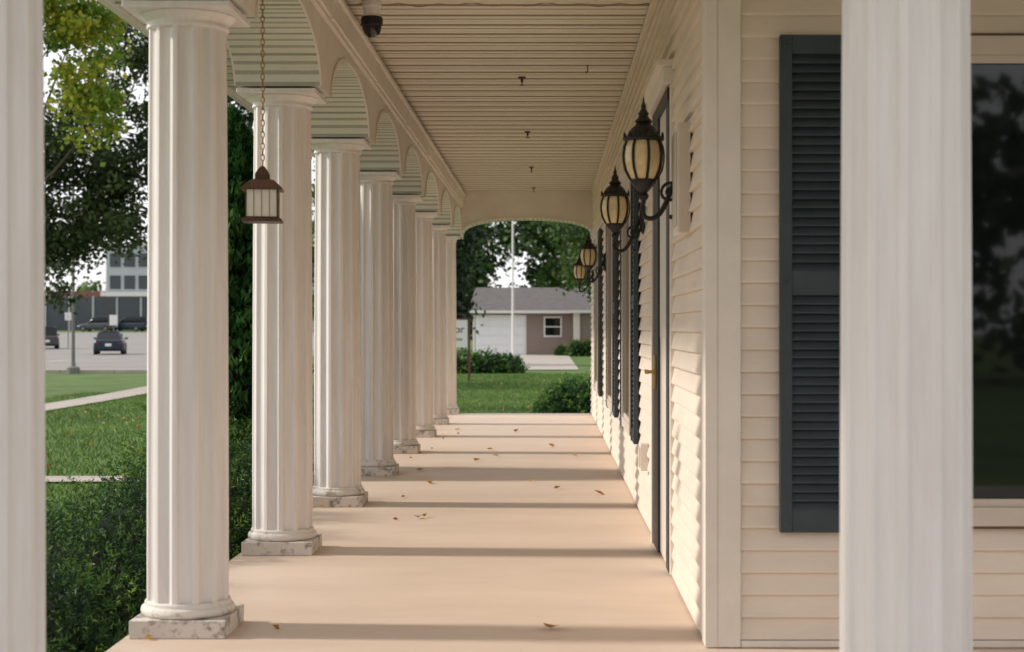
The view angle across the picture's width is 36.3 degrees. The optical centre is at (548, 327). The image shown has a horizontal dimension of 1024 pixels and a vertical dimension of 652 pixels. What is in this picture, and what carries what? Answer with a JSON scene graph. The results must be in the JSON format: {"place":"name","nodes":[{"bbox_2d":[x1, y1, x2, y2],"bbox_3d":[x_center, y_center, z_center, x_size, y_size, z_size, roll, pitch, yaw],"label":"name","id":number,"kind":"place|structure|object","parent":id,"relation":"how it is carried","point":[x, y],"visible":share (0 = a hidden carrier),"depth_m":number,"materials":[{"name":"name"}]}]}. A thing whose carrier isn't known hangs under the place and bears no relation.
{"place":"outdoors","nodes":[
{"label":"outdoors","id":0,"kind":"place"},
{"bbox_2d":[45,386,146,410],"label":"sidewalk","id":1,"kind":"structure","parent":0,"point":[97,398],"depth_m":35.87,"materials":[{"name":"concrete"}]},
{"bbox_2d":[45,332,313,368],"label":"street","id":2,"kind":"structure","parent":0,"point":[135,357],"depth_m":95.97,"materials":[{"name":"grey asphalt"}]},
{"bbox_2d":[45,326,59,348],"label":"suv car","id":3,"kind":"object","parent":2,"relation":"on","point":[51,337],"visible":0.45,"depth_m":118.11,"materials":[{"name":"grey paint"}]},
{"bbox_2d":[65,313,70,347],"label":"traffic sign","id":4,"kind":"object","parent":2,"relation":"on","point":[67,315],"visible":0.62,"depth_m":121.94,"materials":[{"name":"white metal"}]},
{"bbox_2d":[93,331,127,354],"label":"sedan car","id":5,"kind":"object","parent":2,"relation":"on","point":[109,341],"visible":1,"depth_m":95.03,"materials":[{"name":"blue paint"}]},
{"bbox_2d":[109,315,117,330],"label":"traffic sign","id":6,"kind":"object","parent":2,"relation":"on","point":[113,320],"visible":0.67,"depth_m":114.94,"materials":[{"name":"white metal"}]},
{"bbox_2d":[43,0,589,296],"label":"sky","id":7,"kind":"structure","parent":0,"point":[504,281],"materials":[{"name":"white"}]},
{"bbox_2d":[45,330,591,547],"bbox_3d":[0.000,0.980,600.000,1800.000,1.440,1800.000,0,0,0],"label":"ground","id":8,"kind":"structure","parent":0,"point":[59,384],"depth_m":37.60,"materials":[{"name":"green plant"}]},
{"bbox_2d":[58,156,79,373],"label":"street lamp","id":9,"kind":"object","parent":8,"relation":"on","point":[73,368],"visible":0.58,"depth_m":57.15,"materials":[{"name":"grey metal"}]},
{"bbox_2d":[43,0,142,181],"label":"yellowing maple tree","id":10,"kind":"object","parent":8,"relation":"on","point":[74,24],"visible":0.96,"depth_m":29.57,"materials":[{"name":"green plant"}]},
{"bbox_2d":[45,476,141,481],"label":"garden path","id":11,"kind":"structure","parent":8,"relation":"on","point":[65,479],"depth_m":15.92,"materials":[{"name":"concrete"}]},
{"bbox_2d":[45,369,146,372],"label":"street kerb","id":12,"kind":"structure","parent":8,"relation":"on","point":[100,370],"depth_m":57.62,"materials":[{"name":"concrete"}]},
{"bbox_2d":[77,316,118,331],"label":"suv car","id":13,"kind":"object","parent":8,"relation":"on","point":[98,323],"visible":0.76,"depth_m":181.18,"materials":[{"name":"grey paint"}]},
{"bbox_2d":[112,316,146,330],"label":"suv car","id":14,"kind":"object","parent":8,"relation":"on","point":[136,323],"visible":0.77,"depth_m":182.13,"materials":[{"name":"blue paint"}]},
{"bbox_2d":[44,1,311,317],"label":"oak tree","id":15,"kind":"object","parent":8,"relation":"on","point":[108,209],"visible":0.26,"depth_m":41.02,"materials":[{"name":"green plant"}]},
{"bbox_2d":[45,247,313,329],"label":"walls","id":16,"kind":"structure","parent":8,"relation":"on","point":[136,270],"depth_m":196.00,"materials":[{"name":"concrete"}]},
{"bbox_2d":[45,243,147,330],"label":"canopy and mullions","id":17,"kind":"object","parent":16,"relation":"attached to","point":[117,294],"visible":0.14,"depth_m":195.50,"materials":[{"name":"white painted metal"}]},
{"bbox_2d":[46,253,147,330],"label":"windows","id":18,"kind":"structure","parent":16,"relation":"in","point":[106,306],"depth_m":195.70,"materials":[{"name":"grey glass"}]},
{"bbox_2d":[45,380,565,504],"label":"lawn leaf litter","id":19,"kind":"object","parent":8,"relation":"on","point":[90,444],"visible":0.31,"depth_m":26.48,"materials":[{"name":"brown plant"}]},
{"bbox_2d":[313,444,313,485],"bbox_3d":[-2.370,1.545,12.350,1.460,0.001,18.300,0,0,0],"label":"mulch bed","id":20,"kind":"object","parent":8,"relation":"on","point":[313,464],"visible":0.01,"depth_m":17.93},
{"bbox_2d":[45,469,146,651],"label":"yew shrub","id":21,"kind":"object","parent":20,"relation":"on","point":[89,603],"visible":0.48,"depth_m":6.86,"materials":[{"name":"green plant"}]},
{"bbox_2d":[46,401,313,618],"bbox_3d":[-2.481,1.353,9.452,2.014,1.996,4.077,0,0,0],"label":"yew shrub","id":22,"kind":"object","parent":20,"relation":"on","point":[240,497],"visible":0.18,"depth_m":8.24,"materials":[{"name":"green plant"}]},
{"bbox_2d":[141,104,313,470],"bbox_3d":[-2.623,-0.090,12.903,1.428,3.500,1.395,0,0,0],"label":"arborvitae tree","id":23,"kind":"object","parent":20,"relation":"on","point":[240,146],"visible":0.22,"depth_m":12.48,"materials":[{"name":"green plant"}]},
{"bbox_2d":[62,276,591,329],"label":"distant trees","id":24,"kind":"object","parent":8,"relation":"on","point":[86,287],"depth_m":249.62,"materials":[{"name":"green plant"}]},
{"bbox_2d":[311,160,591,347],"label":"distant trees","id":25,"kind":"object","parent":8,"relation":"on","point":[533,235],"visible":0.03,"depth_m":100.33,"materials":[{"name":"green plant"}]},
{"bbox_2d":[456,318,469,379],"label":"yard sign","id":26,"kind":"object","parent":8,"relation":"on","point":[462,332],"visible":0.36,"depth_m":45.00,"materials":[{"name":"white plastic"}]},
{"bbox_2d":[456,223,500,349],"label":"dark evergreen tree","id":27,"kind":"object","parent":8,"relation":"on","point":[463,304],"visible":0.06,"depth_m":63.38,"materials":[{"name":"green plant"}]},
{"bbox_2d":[456,345,529,373],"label":"boxwood hedge","id":28,"kind":"object","parent":8,"relation":"on","point":[494,363],"visible":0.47,"depth_m":52.55,"materials":[{"name":"green plant"}]},
{"bbox_2d":[530,371,591,412],"bbox_3d":[0.807,1.418,26.706,2.556,1.449,1.881,0,0,-32],"label":"boxwood shrub","id":29,"kind":"object","parent":8,"relation":"on","point":[566,397],"visible":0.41,"depth_m":26.12,"materials":[{"name":"green plant"}]},
{"bbox_2d":[541,221,591,295],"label":"maple tree","id":30,"kind":"object","parent":8,"relation":"on","point":[568,233],"visible":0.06,"depth_m":79.32,"materials":[{"name":"green plant"}]},
{"bbox_2d":[552,338,591,355],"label":"foundation shrub","id":31,"kind":"object","parent":8,"relation":"on","point":[581,348],"visible":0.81,"depth_m":83.88,"materials":[{"name":"green plant"}]},
{"bbox_3d":[4.107,-0.150,13.890,6.985,3.500,16.020,0,0,0],"label":"wall","id":32,"kind":"object","parent":8,"relation":"on","visible":0},
{"bbox_2d":[344,0,650,189],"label":"porch ceiling","id":33,"kind":"structure","parent":32,"relation":"on","point":[456,71],"depth_m":11.82,"materials":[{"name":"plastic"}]},
{"bbox_2d":[361,0,382,37],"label":"security camera","id":34,"kind":"object","parent":33,"relation":"attached to","point":[371,21],"visible":1,"depth_m":8.97,"materials":[{"name":"black"}]},
{"bbox_2d":[355,3,649,6],"bbox_3d":[-0.265,-1.870,9.060,1.711,0.027,0.006,0,0,0],"label":"ceiling cable","id":35,"kind":"object","parent":33,"relation":"attached to","point":[511,4],"visible":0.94,"depth_m":9.06,"materials":[{"name":"brown plastic"}]},
{"bbox_2d":[518,77,525,85],"bbox_3d":[-0.200,-1.849,11.750,0.060,0.061,0.060,0,0,0],"label":"sprinkler head","id":36,"kind":"object","parent":33,"relation":"attached to","point":[521,78],"visible":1,"depth_m":11.74},
{"bbox_2d":[460,190,592,238],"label":"end arch","id":37,"kind":"structure","parent":32,"relation":"attached to","point":[574,207],"depth_m":21.40,"materials":[{"name":"beige paint"}]},
{"bbox_2d":[590,0,701,634],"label":"side siding","id":38,"kind":"object","parent":32,"relation":"attached to","point":[673,29],"visible":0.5,"depth_m":7.26,"materials":[{"name":"beige wood"}]},
{"bbox_2d":[573,253,593,291],"bbox_3d":[0.458,-0.735,20.600,0.280,0.546,0.189,0,0,0],"label":"wall lantern","id":39,"kind":"object","parent":38,"relation":"attached to","point":[579,272],"depth_m":20.56,"materials":[{"name":"black metal"}]},
{"bbox_2d":[579,230,605,282],"bbox_3d":[0.458,-0.735,16.200,0.280,0.546,0.189,0,0,0],"label":"wall lantern","id":40,"kind":"object","parent":38,"relation":"attached to","point":[588,255],"depth_m":16.16,"materials":[{"name":"black metal"}]},
{"bbox_2d":[594,231,597,392],"bbox_3d":[0.574,-0.172,18.200,0.048,1.853,1.188,0,0,0],"label":"side window","id":41,"kind":"structure","parent":38,"relation":"attached to","point":[596,326],"depth_m":18.71,"materials":[{"name":"brown"}]},
{"bbox_2d":[598,228,601,396],"bbox_3d":[0.570,-0.163,17.410,0.036,1.855,0.380,0,0,0],"label":"side shutter","id":42,"kind":"object","parent":38,"relation":"attached to","point":[600,316],"visible":0.98,"depth_m":17.22,"materials":[{"name":"wood"}]},
{"bbox_2d":[605,226,607,407],"bbox_3d":[0.570,-0.163,15.010,0.036,1.855,0.380,0,0,0],"label":"side shutter","id":43,"kind":"object","parent":38,"relation":"attached to","point":[606,317],"visible":0.33,"depth_m":15.15,"materials":[{"name":"wood"}]},
{"bbox_2d":[607,228,611,411],"bbox_3d":[0.574,-0.172,14.200,0.048,1.853,1.188,0,0,0],"label":"side window","id":44,"kind":"structure","parent":38,"relation":"attached to","point":[609,319],"depth_m":14.71,"materials":[{"name":"brown"}]},
{"bbox_2d":[612,238,617,417],"bbox_3d":[0.570,-0.163,13.410,0.036,1.855,0.380,0,0,0],"label":"side shutter","id":45,"kind":"object","parent":38,"relation":"attached to","point":[614,334],"visible":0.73,"depth_m":13.22,"materials":[{"name":"wood"}]},
{"bbox_2d":[619,185,622,427],"bbox_3d":[0.570,-0.163,12.010,0.036,1.855,0.380,0,0,0],"label":"side shutter","id":46,"kind":"object","parent":38,"relation":"attached to","point":[620,306],"visible":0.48,"depth_m":12.15,"materials":[{"name":"wood"}]},
{"bbox_2d":[600,166,644,252],"bbox_3d":[0.458,-0.735,9.700,0.280,0.546,0.189,0,0,0],"label":"wall lantern","id":47,"kind":"object","parent":38,"relation":"attached to","point":[615,207],"depth_m":9.66,"materials":[{"name":"black metal"}]},
{"bbox_2d":[591,0,653,192],"bbox_3d":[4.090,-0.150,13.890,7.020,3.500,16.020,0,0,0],"label":"crown moulding","id":48,"kind":"structure","parent":38,"relation":"attached to","point":[638,43],"depth_m":11.48,"materials":[{"name":"beige wood"}]},
{"bbox_2d":[622,175,630,435],"bbox_3d":[0.574,-0.172,11.200,0.048,1.853,1.188,0,0,0],"label":"side window","id":49,"kind":"structure","parent":38,"relation":"attached to","point":[626,336],"depth_m":11.52,"materials":[{"name":"brown glass"}]},
{"bbox_2d":[630,184,637,443],"bbox_3d":[0.570,-0.163,10.410,0.036,1.855,0.380,0,0,0],"label":"side shutter","id":50,"kind":"object","parent":38,"relation":"attached to","point":[634,328],"visible":0.73,"depth_m":10.22,"materials":[{"name":"wood"}]},
{"bbox_2d":[638,443,647,470],"bbox_3d":[0.570,0.780,9.410,0.056,0.160,0.120,0,0,0],"label":"outlet box","id":51,"kind":"object","parent":38,"relation":"attached to","point":[642,457],"visible":0.95,"depth_m":9.35,"materials":[{"name":"paint"}]},
{"bbox_2d":[622,96,671,220],"bbox_3d":[0.458,-0.735,6.800,0.280,0.546,0.189,0,0,0],"label":"wall lantern","id":52,"kind":"object","parent":38,"relation":"attached to","point":[643,156],"depth_m":6.75,"materials":[{"name":"black metal"}]},
{"bbox_2d":[672,122,690,235],"bbox_3d":[0.567,-0.630,6.705,0.058,0.460,0.310,0,0,0],"label":"wall plaque","id":53,"kind":"object","parent":38,"relation":"attached to","point":[681,181],"depth_m":6.55,"materials":[{"name":"beige wood"}]},
{"bbox_2d":[642,59,674,574],"bbox_3d":[0.563,-0.045,8.085,0.086,2.470,1.250,0,0,0],"label":"entry door","id":54,"kind":"structure","parent":32,"relation":"attached to","point":[658,93],"depth_m":8.00,"materials":[{"name":"paint"}]},
{"bbox_3d":[2.855,-3.172,12.700,10.790,2.455,19.900,0,0,0],"label":"roof","id":55,"kind":"object","parent":32,"relation":"on","visible":0},
{"bbox_2d":[97,0,314,157],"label":"fascia and gutter","id":56,"kind":"structure","parent":55,"relation":"attached to","point":[124,15],"depth_m":9.18,"materials":[{"name":"white"}]},
{"bbox_2d":[113,0,313,150],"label":"side eave soffit","id":57,"kind":"structure","parent":56,"relation":"attached to","point":[230,82],"depth_m":10.91,"materials":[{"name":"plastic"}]},
{"bbox_2d":[106,413,718,651],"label":"porch floor","id":58,"kind":"structure","parent":0,"point":[490,551],"depth_m":7.84,"materials":[{"name":"paint"}]},
{"bbox_2d":[0,0,45,651],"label":"porch column","id":59,"kind":"structure","parent":58,"relation":"on","point":[22,459],"depth_m":3.80,"materials":[{"name":"paint"}]},
{"bbox_2d":[122,0,249,638],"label":"porch column","id":60,"kind":"structure","parent":58,"relation":"on","point":[188,596],"depth_m":6.07,"materials":[{"name":"paint"}]},
{"bbox_2d":[236,88,326,555],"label":"porch column","id":61,"kind":"structure","parent":58,"relation":"on","point":[282,449],"depth_m":8.27,"materials":[{"name":"paint"}]},
{"bbox_2d":[311,139,371,506],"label":"porch column","id":62,"kind":"structure","parent":58,"relation":"on","point":[337,380],"depth_m":10.48,"materials":[{"name":"paint"}]},
{"bbox_2d":[145,427,603,638],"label":"fallen leaves","id":63,"kind":"object","parent":58,"relation":"on","point":[276,626],"visible":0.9,"depth_m":11.23,"materials":[{"name":"brown plant"}]},
{"bbox_2d":[360,172,401,475],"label":"porch column","id":64,"kind":"structure","parent":58,"relation":"on","point":[377,359],"depth_m":12.66,"materials":[{"name":"paint"}]},
{"bbox_2d":[227,0,461,235],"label":"side arcade","id":65,"kind":"object","parent":64,"relation":"on","point":[303,47],"visible":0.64,"depth_m":9.55,"materials":[{"name":"paint"}]},
{"bbox_2d":[241,0,283,223],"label":"hanging lantern","id":66,"kind":"object","parent":65,"relation":"hanging from","point":[262,190],"visible":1,"depth_m":7.23,"materials":[{"name":"brown metal"}]},
{"bbox_2d":[309,0,465,207],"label":"beam moulding","id":67,"kind":"object","parent":65,"relation":"attached to","point":[340,20],"visible":0.97,"depth_m":10.80,"materials":[{"name":"paint"}]},
{"bbox_2d":[393,195,422,453],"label":"porch column","id":68,"kind":"structure","parent":58,"relation":"on","point":[404,296],"depth_m":14.87,"materials":[{"name":"paint"}]},
{"bbox_2d":[415,212,438,437],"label":"porch column","id":69,"kind":"structure","parent":58,"relation":"on","point":[425,427],"depth_m":17.07,"materials":[{"name":"paint"}]},
{"bbox_2d":[432,225,450,424],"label":"porch column","id":70,"kind":"structure","parent":58,"relation":"on","point":[440,416],"depth_m":19.27,"materials":[{"name":"paint"}]},
{"bbox_2d":[446,236,460,414],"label":"porch column","id":71,"kind":"structure","parent":58,"relation":"on","point":[452,408],"depth_m":21.49,"materials":[{"name":"paint"}]},
{"bbox_2d":[460,355,578,369],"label":"driveway","id":72,"kind":"structure","parent":0,"point":[545,362],"depth_m":67.94,"materials":[{"name":"concrete"}]},
{"bbox_2d":[512,221,514,356],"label":"flagpole","id":73,"kind":"object","parent":72,"relation":"on","point":[513,303],"visible":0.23,"depth_m":79.97,"materials":[{"name":"white metal"}]},
{"bbox_2d":[717,647,1023,651],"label":"front porch floor","id":74,"kind":"structure","parent":0,"point":[730,649],"depth_m":5.82,"materials":[{"name":"paint"}]},
{"bbox_2d":[702,0,740,646],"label":"corner post","id":75,"kind":"object","parent":74,"relation":"on","point":[721,323],"visible":1,"depth_m":5.84,"materials":[{"name":"paint"}]},
{"bbox_2d":[741,640,1023,647],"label":"base trim","id":76,"kind":"structure","parent":74,"relation":"on","point":[836,643],"depth_m":5.84,"materials":[{"name":"paint"}]},
{"bbox_2d":[741,0,1023,639],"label":"front siding","id":77,"kind":"object","parent":76,"relation":"on","point":[790,586],"visible":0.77,"depth_m":5.86,"materials":[{"name":"beige wood"}]},
{"bbox_2d":[779,35,841,532],"bbox_3d":[1.052,-0.163,5.830,0.380,1.855,0.036,0,0,0],"label":"front shutter","id":78,"kind":"object","parent":77,"relation":"attached to","point":[810,86],"visible":0.56,"depth_m":5.83,"materials":[{"name":"wood"}]},
{"bbox_2d":[971,33,1023,528],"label":"front window","id":79,"kind":"structure","parent":77,"relation":"attached to","point":[997,127],"depth_m":5.84,"materials":[{"name":"brown glass"}]},
{"bbox_2d":[840,0,972,651],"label":"porch column","id":80,"kind":"structure","parent":74,"relation":"on","point":[906,516],"depth_m":3.74,"materials":[{"name":"paint"}]},
{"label":"walls","id":81,"kind":"object","parent":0,"visible":0},
{"bbox_2d":[473,313,579,354],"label":"corner trim","id":82,"kind":"structure","parent":81,"relation":"attached to","point":[576,325],"depth_m":86.95,"materials":[{"name":"paint"}]},
{"bbox_2d":[471,287,591,309],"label":"roof","id":83,"kind":"structure","parent":81,"relation":"on","point":[526,298],"depth_m":88.58,"materials":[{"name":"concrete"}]},
{"bbox_2d":[469,310,591,312],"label":"fascia","id":84,"kind":"structure","parent":83,"relation":"attached to","point":[535,311],"depth_m":86.41,"materials":[{"name":"white wood"}]},
{"bbox_2d":[475,313,591,354],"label":"siding","id":85,"kind":"object","parent":81,"relation":"attached to","point":[538,342],"visible":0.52,"depth_m":86.99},
{"bbox_2d":[477,317,524,354],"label":"garage door","id":86,"kind":"structure","parent":85,"relation":"in","point":[495,330],"depth_m":86.91,"materials":[{"name":"paint"}]},
{"bbox_2d":[544,317,561,336],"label":"window","id":87,"kind":"structure","parent":85,"relation":"attached to","point":[552,326],"depth_m":86.97,"materials":[{"name":"white"}]}
]}

